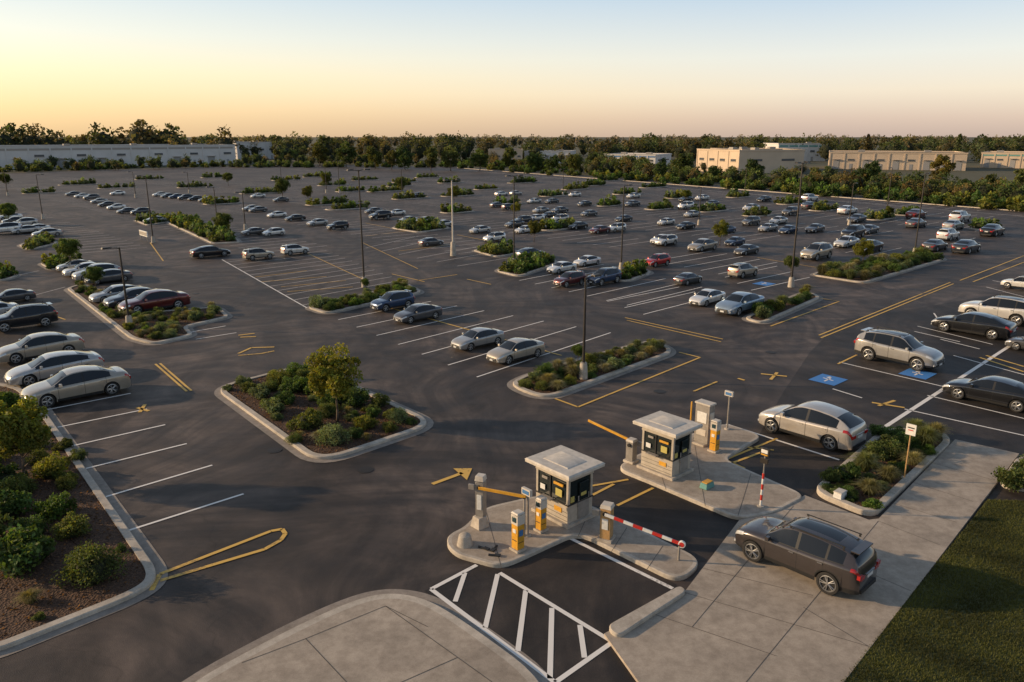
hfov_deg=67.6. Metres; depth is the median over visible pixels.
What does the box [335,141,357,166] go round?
roadside tree
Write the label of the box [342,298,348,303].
shrub
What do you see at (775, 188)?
shrub
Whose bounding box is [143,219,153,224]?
shrub
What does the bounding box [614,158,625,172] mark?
roadside tree
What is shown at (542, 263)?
shrub
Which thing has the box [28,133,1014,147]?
horizon tree line
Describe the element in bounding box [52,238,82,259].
tree
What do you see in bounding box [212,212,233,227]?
tree
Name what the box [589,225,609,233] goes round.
parked sedan
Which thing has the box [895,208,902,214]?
shrub
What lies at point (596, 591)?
entrance lane paving
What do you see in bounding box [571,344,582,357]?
tree
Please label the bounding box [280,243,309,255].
parked suv
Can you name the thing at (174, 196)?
parked sedan
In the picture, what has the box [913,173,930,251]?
street lamp
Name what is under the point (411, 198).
planter island
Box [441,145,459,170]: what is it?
roadside tree
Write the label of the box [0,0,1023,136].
sky
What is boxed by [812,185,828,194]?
shrub
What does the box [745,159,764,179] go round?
roadside tree
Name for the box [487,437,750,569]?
island joints
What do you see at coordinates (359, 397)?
shrub
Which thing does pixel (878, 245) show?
parked sedan
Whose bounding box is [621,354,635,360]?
shrub
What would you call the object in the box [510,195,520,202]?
shrub
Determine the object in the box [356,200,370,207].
shrub
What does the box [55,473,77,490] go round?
shrub
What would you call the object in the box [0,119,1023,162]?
distant tree line
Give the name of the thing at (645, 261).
shrub
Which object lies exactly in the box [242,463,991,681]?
pavement joints
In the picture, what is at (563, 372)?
shrub
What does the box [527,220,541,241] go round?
tree
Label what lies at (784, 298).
ornamental grass
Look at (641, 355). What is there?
ornamental grass
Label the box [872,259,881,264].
shrub
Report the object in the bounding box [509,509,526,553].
ticket machine
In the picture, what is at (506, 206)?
parked suv
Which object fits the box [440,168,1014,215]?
roadside kerb
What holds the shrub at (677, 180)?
on the asphalt parking lot
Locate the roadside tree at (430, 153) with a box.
[422,147,437,169]
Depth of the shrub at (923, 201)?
158.09 m
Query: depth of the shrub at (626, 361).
46.27 m
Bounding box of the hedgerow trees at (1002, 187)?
[12,146,1023,200]
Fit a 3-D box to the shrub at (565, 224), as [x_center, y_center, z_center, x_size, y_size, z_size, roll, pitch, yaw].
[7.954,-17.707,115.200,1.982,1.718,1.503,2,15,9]
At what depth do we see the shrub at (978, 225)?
114.30 m
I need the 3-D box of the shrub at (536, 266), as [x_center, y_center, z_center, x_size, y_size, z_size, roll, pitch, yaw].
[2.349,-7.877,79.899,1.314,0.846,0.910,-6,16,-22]
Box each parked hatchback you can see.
[13,217,38,224]
[71,263,120,280]
[262,227,284,235]
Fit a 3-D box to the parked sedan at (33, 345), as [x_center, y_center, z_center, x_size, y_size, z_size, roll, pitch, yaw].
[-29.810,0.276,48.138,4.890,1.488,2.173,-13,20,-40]
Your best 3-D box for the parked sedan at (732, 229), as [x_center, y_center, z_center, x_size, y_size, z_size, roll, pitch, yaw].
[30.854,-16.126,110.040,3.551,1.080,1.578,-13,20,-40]
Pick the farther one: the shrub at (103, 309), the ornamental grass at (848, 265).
the ornamental grass at (848, 265)
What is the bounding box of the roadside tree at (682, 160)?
[668,153,694,176]
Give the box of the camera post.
[521,486,531,536]
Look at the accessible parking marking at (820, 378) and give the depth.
44.33 m
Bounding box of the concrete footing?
[470,515,488,530]
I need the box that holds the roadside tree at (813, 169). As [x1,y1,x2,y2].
[808,167,820,177]
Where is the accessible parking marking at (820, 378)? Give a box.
[753,281,935,385]
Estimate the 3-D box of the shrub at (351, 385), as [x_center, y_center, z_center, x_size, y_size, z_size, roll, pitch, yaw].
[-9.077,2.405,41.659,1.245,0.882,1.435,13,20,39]
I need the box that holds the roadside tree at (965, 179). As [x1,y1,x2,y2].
[962,178,974,187]
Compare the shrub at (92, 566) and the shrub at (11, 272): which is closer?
the shrub at (92, 566)
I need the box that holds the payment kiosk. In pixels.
[690,399,716,446]
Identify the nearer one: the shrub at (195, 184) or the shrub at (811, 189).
the shrub at (811, 189)
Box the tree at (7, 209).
[0,203,17,219]
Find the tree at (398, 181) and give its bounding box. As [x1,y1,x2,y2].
[395,176,406,191]
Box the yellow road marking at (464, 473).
[58,223,1023,589]
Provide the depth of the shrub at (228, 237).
100.32 m
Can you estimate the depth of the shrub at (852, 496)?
28.94 m
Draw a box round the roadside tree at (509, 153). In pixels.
[501,147,517,165]
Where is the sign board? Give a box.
[139,230,147,240]
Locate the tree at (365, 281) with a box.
[360,278,369,287]
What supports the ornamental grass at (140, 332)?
on the planter island at (113, 324)
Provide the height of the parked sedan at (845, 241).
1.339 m
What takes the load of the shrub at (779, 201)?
on the planter island
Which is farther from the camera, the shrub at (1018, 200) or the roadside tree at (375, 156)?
the roadside tree at (375, 156)
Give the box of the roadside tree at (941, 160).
[928,154,955,177]
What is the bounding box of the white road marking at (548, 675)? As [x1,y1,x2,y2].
[0,177,1023,681]
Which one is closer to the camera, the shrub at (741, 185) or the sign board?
the sign board
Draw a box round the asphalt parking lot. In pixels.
[0,164,1023,681]
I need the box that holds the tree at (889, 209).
[884,206,894,214]
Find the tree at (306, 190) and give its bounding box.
[301,185,312,197]
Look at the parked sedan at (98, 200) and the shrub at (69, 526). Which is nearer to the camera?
the shrub at (69, 526)
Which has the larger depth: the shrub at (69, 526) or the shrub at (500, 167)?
the shrub at (500, 167)
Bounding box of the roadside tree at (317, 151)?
[312,141,328,164]
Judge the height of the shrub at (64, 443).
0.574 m
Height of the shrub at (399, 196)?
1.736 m
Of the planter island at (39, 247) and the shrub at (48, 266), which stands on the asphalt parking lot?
the planter island at (39, 247)
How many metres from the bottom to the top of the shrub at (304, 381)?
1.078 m
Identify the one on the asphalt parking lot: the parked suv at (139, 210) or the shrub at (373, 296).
the parked suv at (139, 210)
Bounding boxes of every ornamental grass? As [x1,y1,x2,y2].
[9,582,47,612]
[133,315,150,324]
[135,329,147,337]
[138,321,151,327]
[147,327,157,332]
[154,310,166,316]
[164,324,185,332]
[171,307,183,312]
[178,314,185,319]
[180,309,194,316]
[292,430,304,437]
[305,430,322,440]
[340,405,352,413]
[342,413,354,421]
[361,432,370,440]
[534,372,559,384]
[548,358,566,370]
[548,379,568,390]
[553,357,578,366]
[561,364,580,378]
[591,352,603,359]
[596,359,606,365]
[596,362,614,371]
[615,348,628,357]
[626,339,643,347]
[634,352,648,359]
[638,345,661,354]
[646,339,662,350]
[657,339,668,347]
[774,295,793,304]
[798,284,812,291]
[812,264,830,275]
[827,450,890,471]
[842,262,858,269]
[842,268,858,279]
[849,477,888,495]
[856,269,873,279]
[862,472,877,478]
[866,463,908,483]
[867,265,889,271]
[873,253,888,258]
[875,480,898,493]
[896,449,935,466]
[899,418,933,430]
[902,424,955,447]
[904,252,918,259]
[910,448,925,455]
[918,421,953,438]
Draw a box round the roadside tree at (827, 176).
[822,173,831,184]
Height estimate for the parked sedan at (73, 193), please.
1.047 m
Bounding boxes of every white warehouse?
[0,143,235,168]
[233,141,274,159]
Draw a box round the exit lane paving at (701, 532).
[592,482,738,561]
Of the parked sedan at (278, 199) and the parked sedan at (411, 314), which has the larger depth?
the parked sedan at (278, 199)
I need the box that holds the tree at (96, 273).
[81,266,105,285]
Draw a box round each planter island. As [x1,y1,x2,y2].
[0,274,20,280]
[0,383,167,657]
[17,241,58,249]
[21,192,56,193]
[37,260,67,269]
[64,284,232,344]
[96,186,135,188]
[133,220,168,225]
[165,221,241,243]
[177,186,215,187]
[202,202,241,204]
[214,366,433,462]
[305,202,347,205]
[305,284,423,313]
[323,207,365,210]
[390,226,450,232]
[392,196,431,199]
[438,210,474,213]
[472,249,516,256]
[494,260,557,276]
[507,341,675,398]
[540,194,567,196]
[541,228,568,230]
[560,188,588,189]
[593,205,620,206]
[619,269,653,281]
[643,207,675,209]
[700,209,728,212]
[741,214,772,216]
[742,292,823,323]
[807,209,836,211]
[810,257,946,283]
[817,428,949,515]
[867,217,895,220]
[1000,456,1023,491]
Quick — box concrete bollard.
[457,532,472,548]
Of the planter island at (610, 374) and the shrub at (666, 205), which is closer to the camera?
the planter island at (610, 374)
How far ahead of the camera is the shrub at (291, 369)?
43.89 m
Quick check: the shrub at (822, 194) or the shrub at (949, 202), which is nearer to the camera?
the shrub at (949, 202)
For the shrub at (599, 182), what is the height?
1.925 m
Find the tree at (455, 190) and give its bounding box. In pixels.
[447,185,459,196]
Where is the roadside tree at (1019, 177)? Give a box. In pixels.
[1011,168,1023,184]
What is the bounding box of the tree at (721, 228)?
[711,219,729,245]
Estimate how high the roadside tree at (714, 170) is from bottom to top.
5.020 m
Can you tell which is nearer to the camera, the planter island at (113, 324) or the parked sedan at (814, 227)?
the planter island at (113, 324)
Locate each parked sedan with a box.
[0,213,22,219]
[0,288,35,301]
[0,301,16,314]
[0,331,84,363]
[1,216,22,222]
[4,350,104,386]
[10,225,41,233]
[19,365,130,407]
[29,224,50,232]
[31,228,62,236]
[55,259,92,270]
[62,262,95,275]
[65,191,80,195]
[74,193,88,197]
[84,268,132,284]
[88,284,142,302]
[90,198,108,202]
[97,201,115,206]
[103,286,158,306]
[106,203,125,209]
[109,190,125,194]
[116,207,135,213]
[117,289,190,312]
[144,216,166,220]
[152,192,165,196]
[160,193,172,197]
[168,194,182,198]
[187,195,201,200]
[189,245,230,258]
[241,227,265,235]
[242,205,256,210]
[248,206,267,211]
[250,193,265,197]
[267,211,286,217]
[273,197,288,201]
[285,214,305,220]
[306,218,328,225]
[364,207,382,213]
[391,209,405,215]
[393,303,441,323]
[399,216,417,221]
[418,237,443,246]
[439,220,451,225]
[451,327,504,350]
[469,225,490,233]
[486,337,544,364]
[489,202,502,207]
[494,191,507,195]
[504,220,524,226]
[509,190,521,194]
[515,225,529,233]
[515,247,543,256]
[527,198,541,202]
[531,214,544,220]
[532,207,548,212]
[541,212,556,217]
[545,198,558,203]
[546,261,576,273]
[551,206,568,212]
[568,192,580,196]
[568,221,587,229]
[573,255,600,266]
[577,200,591,205]
[581,210,597,215]
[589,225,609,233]
[615,215,632,221]
[624,200,640,206]
[626,193,640,197]
[650,234,664,242]
[657,218,674,224]
[673,272,702,284]
[676,221,695,229]
[679,196,692,200]
[684,210,700,216]
[687,238,717,251]
[689,289,725,306]
[695,194,708,199]
[704,200,719,204]
[715,291,764,315]
[724,236,744,245]
[727,225,735,232]
[734,244,758,254]
[742,203,759,210]
[757,195,771,201]
[758,223,777,231]
[769,216,787,223]
[778,225,797,233]
[801,201,814,208]
[805,223,824,232]
[833,235,859,247]
[837,205,857,213]
[847,214,866,222]
[854,239,883,250]
[864,224,879,233]
[905,209,926,217]
[905,218,926,227]
[922,239,947,251]
[931,311,1017,339]
[942,219,964,229]
[942,375,1023,412]
[951,239,980,253]
[979,224,1004,236]
[1004,337,1023,349]
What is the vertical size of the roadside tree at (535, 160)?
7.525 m
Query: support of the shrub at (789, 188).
on the asphalt parking lot
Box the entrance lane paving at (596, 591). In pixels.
[425,539,675,681]
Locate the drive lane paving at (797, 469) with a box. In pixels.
[729,289,1023,496]
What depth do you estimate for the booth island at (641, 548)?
25.94 m
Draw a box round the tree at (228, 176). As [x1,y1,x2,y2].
[221,172,232,185]
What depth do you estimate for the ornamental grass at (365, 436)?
34.80 m
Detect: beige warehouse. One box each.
[696,147,804,172]
[828,150,968,170]
[980,150,1023,167]
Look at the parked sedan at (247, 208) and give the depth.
142.33 m
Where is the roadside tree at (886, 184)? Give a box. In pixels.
[882,179,896,189]
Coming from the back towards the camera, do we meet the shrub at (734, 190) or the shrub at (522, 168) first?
the shrub at (522, 168)
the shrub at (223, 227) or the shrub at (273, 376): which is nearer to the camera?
the shrub at (273, 376)
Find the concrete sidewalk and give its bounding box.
[182,589,549,681]
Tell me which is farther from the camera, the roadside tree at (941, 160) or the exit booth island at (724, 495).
the roadside tree at (941, 160)
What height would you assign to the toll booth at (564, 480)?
2.136 m
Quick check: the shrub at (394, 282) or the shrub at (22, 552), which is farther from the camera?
the shrub at (394, 282)
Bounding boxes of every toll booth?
[525,445,604,528]
[632,411,702,480]
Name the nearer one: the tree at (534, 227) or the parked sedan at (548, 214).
the tree at (534, 227)
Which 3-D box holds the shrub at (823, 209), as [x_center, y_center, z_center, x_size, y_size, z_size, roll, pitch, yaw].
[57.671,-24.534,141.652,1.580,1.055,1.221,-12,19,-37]
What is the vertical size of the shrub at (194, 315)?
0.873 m
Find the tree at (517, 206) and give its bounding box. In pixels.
[510,201,520,211]
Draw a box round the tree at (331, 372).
[303,342,363,421]
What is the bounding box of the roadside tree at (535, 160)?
[526,152,544,169]
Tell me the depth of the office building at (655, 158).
347.06 m
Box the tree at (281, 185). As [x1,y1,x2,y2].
[274,178,290,196]
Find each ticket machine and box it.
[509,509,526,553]
[533,495,548,533]
[707,418,720,453]
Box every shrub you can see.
[0,259,11,270]
[0,271,6,278]
[0,391,19,408]
[0,462,28,487]
[0,472,37,493]
[0,488,34,521]
[0,513,16,537]
[0,523,56,579]
[1,265,18,275]
[4,164,12,170]
[12,514,50,536]
[21,188,31,192]
[22,240,36,249]
[24,447,51,464]
[30,165,42,171]
[30,186,39,192]
[30,451,70,479]
[30,491,77,522]
[30,611,45,621]
[31,238,42,245]
[39,238,50,244]
[40,253,51,260]
[44,162,53,170]
[44,234,54,241]
[45,262,56,269]
[48,187,56,191]
[48,511,91,540]
[49,539,130,588]
[50,254,59,261]
[51,258,65,264]
[51,437,73,451]
[54,470,78,479]
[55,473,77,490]
[67,251,82,260]
[67,448,87,460]
[74,287,84,292]
[80,177,89,183]
[84,289,94,295]
[87,286,96,291]
[89,178,95,183]
[99,306,111,311]
[106,310,124,317]
[114,542,125,552]
[122,322,135,329]
[131,311,140,317]
[134,212,145,221]
[134,325,150,332]
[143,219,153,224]
[146,331,163,338]
[151,214,160,222]
[152,307,164,311]
[152,321,168,331]
[156,315,167,320]
[162,328,178,338]
[166,214,175,220]
[166,316,178,322]
[167,321,179,326]
[170,217,176,223]
[170,311,180,317]
[176,181,185,186]
[176,218,189,227]
[183,221,193,229]
[187,310,203,320]
[189,161,196,166]
[189,223,196,231]
[190,180,199,186]
[191,307,200,311]
[195,222,205,228]
[197,228,206,236]
[201,224,217,232]
[202,195,212,203]
[204,310,215,317]
[205,198,215,204]
[205,229,214,236]
[205,314,212,319]
[206,304,221,312]
[208,232,220,241]
[209,160,218,166]
[213,195,227,203]
[216,225,234,234]
[217,229,230,240]
[221,384,232,390]
[224,232,235,241]
[228,160,236,166]
[228,196,235,202]
[234,375,250,385]
[238,381,258,392]
[240,187,251,193]
[247,384,270,399]
[259,397,284,413]
[262,378,279,391]
[265,368,290,384]
[266,160,273,166]
[270,412,283,420]
[275,390,295,404]
[277,160,285,166]
[277,375,307,392]
[283,160,290,166]
[284,362,309,375]
[284,431,302,444]
[286,407,323,430]
[292,367,309,379]
[293,161,303,166]
[298,377,327,395]
[303,162,311,167]
[307,198,318,204]
[307,395,316,401]
[308,294,326,307]
[313,422,351,447]
[314,389,340,406]
[316,402,339,417]
[322,161,331,166]
[322,301,336,310]
[326,297,341,305]
[331,202,341,208]
[334,301,344,309]
[338,195,349,202]
[340,386,370,407]
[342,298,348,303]
[343,294,355,300]
[345,200,355,207]
[345,410,359,416]
[346,380,358,387]
[348,297,362,305]
[348,426,363,438]
[350,414,379,430]
[355,161,362,166]
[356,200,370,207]
[362,288,372,295]
[364,291,378,301]
[365,403,379,410]
[365,407,380,417]
[368,185,377,191]
[370,392,390,406]
[373,284,387,292]
[377,289,386,293]
[380,185,387,190]
[381,421,398,432]
[382,284,391,289]
[382,408,393,418]
[386,407,409,424]
[390,280,400,289]
[392,285,406,289]
[393,192,403,198]
[400,191,410,198]
[400,219,412,229]
[405,417,417,424]
[406,189,414,197]
[406,286,414,292]
[415,218,424,226]
[420,160,426,166]
[421,223,430,230]
[426,216,434,222]
[426,222,435,229]
[430,217,439,225]
[436,221,445,228]
[440,203,450,211]
[447,205,460,212]
[454,202,465,211]
[467,189,473,194]
[479,243,490,252]
[486,164,495,169]
[488,244,501,254]
[494,195,506,203]
[498,164,504,169]
[498,262,514,271]
[500,238,515,247]
[501,246,509,253]
[509,165,518,171]
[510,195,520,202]
[511,253,525,263]
[512,259,522,266]
[512,259,528,273]
[513,176,522,182]
[517,378,534,387]
[520,165,529,171]
[522,251,534,260]
[524,167,533,173]
[526,257,534,263]
[526,262,533,269]
[527,176,534,181]
[528,370,544,381]
[530,262,539,268]
[532,253,547,260]
[534,362,555,373]
[534,380,550,390]
[535,257,545,267]
[536,256,549,264]
[537,189,546,195]
[540,219,545,228]
[541,252,549,258]
[546,218,562,229]
[548,254,554,262]
[550,371,564,379]
[557,366,568,375]
[559,219,570,227]
[563,183,572,188]
[564,374,576,384]
[566,168,573,174]
[567,217,574,226]
[572,181,580,187]
[576,361,590,368]
[580,181,589,187]
[581,352,599,365]
[586,178,592,184]
[587,364,597,372]
[588,372,597,377]
[593,179,602,184]
[599,198,609,205]
[601,354,615,361]
[604,194,614,202]
[604,349,615,356]
[607,357,625,369]
[610,346,620,353]
[612,196,621,204]
[621,263,631,275]
[621,272,631,279]
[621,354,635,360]
[621,358,631,364]
[622,172,634,180]
[622,260,637,267]
[622,345,637,354]
[623,188,632,193]
[630,266,641,275]
[634,174,646,180]
[634,259,648,266]
[634,260,647,273]
[637,345,645,351]
[653,174,662,181]
[656,201,664,208]
[659,176,670,182]
[663,190,673,197]
[663,198,670,204]
[664,172,670,179]
[664,202,673,207]
[670,176,680,183]
[675,189,682,197]
[683,178,695,184]
[690,204,704,210]
[693,179,700,185]
[699,177,706,185]
[702,202,713,210]
[704,176,715,185]
[720,179,725,187]
[723,178,737,188]
[729,187,740,194]
[736,181,745,188]
[742,210,749,215]
[744,182,754,189]
[751,302,773,312]
[752,206,767,215]
[753,179,762,189]
[754,305,771,318]
[759,184,766,189]
[762,299,784,311]
[770,185,778,190]
[772,182,781,190]
[773,196,784,203]
[781,182,794,192]
[784,177,796,184]
[785,196,793,203]
[788,296,802,304]
[791,182,808,193]
[793,293,805,301]
[794,185,806,194]
[796,291,812,300]
[799,287,809,293]
[807,181,826,192]
[811,202,822,209]
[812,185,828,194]
[818,467,842,482]
[819,191,827,196]
[819,200,829,205]
[819,206,826,210]
[820,482,834,490]
[823,261,840,267]
[824,268,842,277]
[826,181,841,196]
[829,486,839,493]
[830,202,838,208]
[833,461,861,480]
[840,184,858,195]
[841,485,859,494]
[842,478,854,485]
[845,492,858,501]
[850,257,862,264]
[854,265,862,272]
[856,187,863,194]
[858,263,873,266]
[861,185,875,196]
[861,186,877,196]
[861,440,888,460]
[861,498,884,509]
[862,434,910,460]
[863,209,874,218]
[866,256,876,262]
[868,423,886,435]
[870,188,883,198]
[870,192,880,198]
[871,270,882,276]
[871,463,880,468]
[872,211,883,219]
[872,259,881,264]
[880,209,889,217]
[880,259,893,269]
[880,425,911,438]
[883,187,901,200]
[883,211,895,217]
[885,186,900,194]
[887,263,901,271]
[887,461,910,472]
[893,262,907,269]
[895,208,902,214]
[896,256,906,261]
[896,431,922,450]
[900,187,912,198]
[900,190,916,200]
[904,259,914,267]
[910,257,921,265]
[911,245,927,252]
[917,250,934,261]
[918,196,928,202]
[919,444,938,455]
[923,194,934,202]
[929,194,945,204]
[931,252,943,259]
[932,191,941,197]
[943,191,959,201]
[943,195,959,205]
[956,197,966,204]
[958,191,971,200]
[966,196,988,206]
[968,217,987,228]
[971,189,980,198]
[978,196,1005,209]
[985,191,998,200]
[987,219,1001,226]
[990,464,1023,492]
[993,198,1005,207]
[999,196,1014,208]
[1006,199,1020,210]
[1011,454,1023,468]
[1014,194,1023,211]
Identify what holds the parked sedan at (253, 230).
on the asphalt parking lot
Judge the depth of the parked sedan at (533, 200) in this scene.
158.34 m
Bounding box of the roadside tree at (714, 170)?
[707,165,719,175]
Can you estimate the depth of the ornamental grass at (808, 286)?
67.46 m
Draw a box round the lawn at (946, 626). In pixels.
[845,500,1023,681]
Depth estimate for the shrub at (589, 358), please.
46.09 m
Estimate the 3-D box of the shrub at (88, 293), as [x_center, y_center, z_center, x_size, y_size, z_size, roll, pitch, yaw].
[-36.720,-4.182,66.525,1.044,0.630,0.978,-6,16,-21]
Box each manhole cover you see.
[267,447,281,452]
[358,466,373,472]
[654,389,665,393]
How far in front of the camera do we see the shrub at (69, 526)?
26.38 m
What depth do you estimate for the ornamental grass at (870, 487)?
29.31 m
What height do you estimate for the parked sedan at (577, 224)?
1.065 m
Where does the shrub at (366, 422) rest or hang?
on the planter island at (268, 426)
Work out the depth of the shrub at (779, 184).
195.37 m
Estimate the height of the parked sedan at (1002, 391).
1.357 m
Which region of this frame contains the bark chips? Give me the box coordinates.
[0,309,941,635]
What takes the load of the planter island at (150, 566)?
on the asphalt parking lot
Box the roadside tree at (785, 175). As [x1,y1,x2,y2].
[780,171,789,182]
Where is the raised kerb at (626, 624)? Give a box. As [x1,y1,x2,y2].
[609,587,684,636]
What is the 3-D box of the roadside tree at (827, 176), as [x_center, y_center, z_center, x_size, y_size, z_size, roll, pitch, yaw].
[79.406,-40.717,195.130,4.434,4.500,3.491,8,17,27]
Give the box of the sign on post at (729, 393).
[724,390,733,429]
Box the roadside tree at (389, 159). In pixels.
[384,150,397,169]
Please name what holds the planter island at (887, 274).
on the asphalt parking lot
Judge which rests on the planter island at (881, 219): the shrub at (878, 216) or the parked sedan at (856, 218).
the shrub at (878, 216)
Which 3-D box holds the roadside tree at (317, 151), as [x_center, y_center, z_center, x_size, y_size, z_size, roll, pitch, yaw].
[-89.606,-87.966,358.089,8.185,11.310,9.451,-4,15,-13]
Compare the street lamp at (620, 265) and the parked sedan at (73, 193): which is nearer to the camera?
the street lamp at (620, 265)
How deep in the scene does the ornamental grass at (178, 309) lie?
59.48 m
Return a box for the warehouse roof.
[710,147,800,149]
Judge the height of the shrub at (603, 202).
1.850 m
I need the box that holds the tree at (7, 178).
[0,173,12,184]
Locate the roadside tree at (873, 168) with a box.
[850,160,881,184]
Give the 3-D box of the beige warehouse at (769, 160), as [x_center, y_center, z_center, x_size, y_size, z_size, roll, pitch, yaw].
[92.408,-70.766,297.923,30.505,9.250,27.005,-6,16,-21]
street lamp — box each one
[3,170,9,195]
[36,174,44,218]
[101,247,132,322]
[136,175,155,242]
[234,192,246,229]
[346,169,369,287]
[443,179,459,255]
[505,175,522,259]
[579,273,601,379]
[619,184,631,269]
[696,186,701,224]
[788,161,810,287]
[847,183,857,224]
[887,167,892,205]
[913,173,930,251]
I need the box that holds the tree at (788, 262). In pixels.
[783,255,799,274]
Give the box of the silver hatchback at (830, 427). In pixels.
[758,400,867,450]
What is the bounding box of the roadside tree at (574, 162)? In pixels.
[566,154,581,171]
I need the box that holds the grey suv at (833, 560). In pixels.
[734,514,880,594]
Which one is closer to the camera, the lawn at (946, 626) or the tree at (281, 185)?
the lawn at (946, 626)
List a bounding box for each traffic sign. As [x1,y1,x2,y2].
[757,447,770,508]
[901,423,916,477]
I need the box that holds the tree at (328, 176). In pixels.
[320,172,331,182]
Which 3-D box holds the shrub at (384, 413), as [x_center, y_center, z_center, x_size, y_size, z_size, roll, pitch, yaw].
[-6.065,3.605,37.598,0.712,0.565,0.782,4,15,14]
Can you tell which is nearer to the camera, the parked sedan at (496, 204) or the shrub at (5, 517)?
the shrub at (5, 517)
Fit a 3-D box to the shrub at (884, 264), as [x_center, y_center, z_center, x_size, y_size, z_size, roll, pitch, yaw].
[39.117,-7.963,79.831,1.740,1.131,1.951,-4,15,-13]
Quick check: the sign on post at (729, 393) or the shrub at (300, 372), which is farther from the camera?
the shrub at (300, 372)
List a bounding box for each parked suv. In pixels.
[0,221,21,232]
[0,301,58,332]
[83,193,99,199]
[130,207,150,214]
[177,193,192,199]
[241,247,274,260]
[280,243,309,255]
[326,220,348,229]
[368,209,391,219]
[370,289,414,311]
[483,231,505,241]
[501,203,511,209]
[515,215,531,222]
[550,213,569,221]
[553,270,585,287]
[587,266,621,285]
[608,222,626,231]
[645,252,670,267]
[655,233,677,245]
[677,201,693,208]
[727,261,757,278]
[742,215,760,225]
[782,206,797,215]
[800,241,832,260]
[801,193,817,201]
[841,224,865,236]
[854,326,944,370]
[936,227,959,240]
[949,210,970,222]
[958,294,1023,325]
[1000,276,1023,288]
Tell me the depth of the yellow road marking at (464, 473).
39.86 m
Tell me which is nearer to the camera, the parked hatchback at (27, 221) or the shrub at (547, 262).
the shrub at (547, 262)
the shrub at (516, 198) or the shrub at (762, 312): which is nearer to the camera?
the shrub at (762, 312)
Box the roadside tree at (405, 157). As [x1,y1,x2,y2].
[396,146,414,169]
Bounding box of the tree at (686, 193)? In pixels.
[682,189,690,198]
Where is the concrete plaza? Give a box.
[604,439,1018,681]
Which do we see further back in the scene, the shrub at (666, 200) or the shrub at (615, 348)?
the shrub at (666, 200)
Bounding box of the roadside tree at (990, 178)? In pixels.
[974,173,997,184]
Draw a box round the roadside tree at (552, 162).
[542,154,560,170]
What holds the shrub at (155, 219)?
on the planter island at (141, 222)
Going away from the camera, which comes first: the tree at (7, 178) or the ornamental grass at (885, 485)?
the ornamental grass at (885, 485)
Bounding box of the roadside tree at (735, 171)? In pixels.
[726,165,738,172]
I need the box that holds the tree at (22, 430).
[0,395,53,477]
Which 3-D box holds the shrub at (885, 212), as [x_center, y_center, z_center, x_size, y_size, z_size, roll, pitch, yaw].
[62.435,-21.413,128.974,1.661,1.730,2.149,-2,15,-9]
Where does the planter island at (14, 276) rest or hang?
on the asphalt parking lot
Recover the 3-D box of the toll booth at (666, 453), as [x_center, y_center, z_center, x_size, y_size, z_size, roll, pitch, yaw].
[6.345,4.301,31.412,1.829,2.108,2.189,-13,20,-40]
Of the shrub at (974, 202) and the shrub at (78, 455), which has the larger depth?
the shrub at (974, 202)
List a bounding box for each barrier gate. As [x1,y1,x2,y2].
[468,473,525,536]
[588,419,641,464]
[592,501,685,560]
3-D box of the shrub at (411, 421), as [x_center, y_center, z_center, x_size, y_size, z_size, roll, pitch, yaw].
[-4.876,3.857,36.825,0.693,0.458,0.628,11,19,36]
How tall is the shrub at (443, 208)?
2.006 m
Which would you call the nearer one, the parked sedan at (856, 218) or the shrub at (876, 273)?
the shrub at (876, 273)
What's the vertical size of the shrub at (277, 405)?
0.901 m
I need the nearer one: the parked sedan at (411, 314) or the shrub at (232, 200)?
the parked sedan at (411, 314)
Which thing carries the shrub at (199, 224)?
on the planter island at (206, 239)
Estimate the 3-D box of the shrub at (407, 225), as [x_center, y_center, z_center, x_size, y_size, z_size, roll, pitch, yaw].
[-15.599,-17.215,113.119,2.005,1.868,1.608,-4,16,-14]
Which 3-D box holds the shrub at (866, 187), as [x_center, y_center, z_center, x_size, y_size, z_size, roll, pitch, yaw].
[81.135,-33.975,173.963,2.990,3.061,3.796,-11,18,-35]
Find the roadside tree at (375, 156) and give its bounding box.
[366,145,383,167]
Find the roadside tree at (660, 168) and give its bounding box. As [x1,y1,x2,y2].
[652,161,668,177]
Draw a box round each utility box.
[699,479,713,489]
[833,488,846,499]
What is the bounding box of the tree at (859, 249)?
[852,238,874,262]
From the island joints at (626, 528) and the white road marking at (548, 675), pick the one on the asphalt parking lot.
the white road marking at (548, 675)
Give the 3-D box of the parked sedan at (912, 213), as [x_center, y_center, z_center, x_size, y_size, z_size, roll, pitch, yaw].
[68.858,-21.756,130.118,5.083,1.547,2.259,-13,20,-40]
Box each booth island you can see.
[447,496,697,580]
[621,424,801,519]
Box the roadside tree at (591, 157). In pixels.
[586,153,602,161]
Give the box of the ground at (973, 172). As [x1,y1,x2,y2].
[0,137,1022,207]
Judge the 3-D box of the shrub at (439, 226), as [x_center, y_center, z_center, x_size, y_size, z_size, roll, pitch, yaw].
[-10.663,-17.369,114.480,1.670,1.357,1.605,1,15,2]
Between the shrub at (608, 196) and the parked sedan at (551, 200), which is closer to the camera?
the shrub at (608, 196)
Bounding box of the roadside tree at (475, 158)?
[470,148,488,168]
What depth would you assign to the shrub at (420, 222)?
113.51 m
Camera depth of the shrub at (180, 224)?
114.97 m
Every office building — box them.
[488,148,522,163]
[524,149,575,162]
[605,152,671,166]
[763,142,824,160]

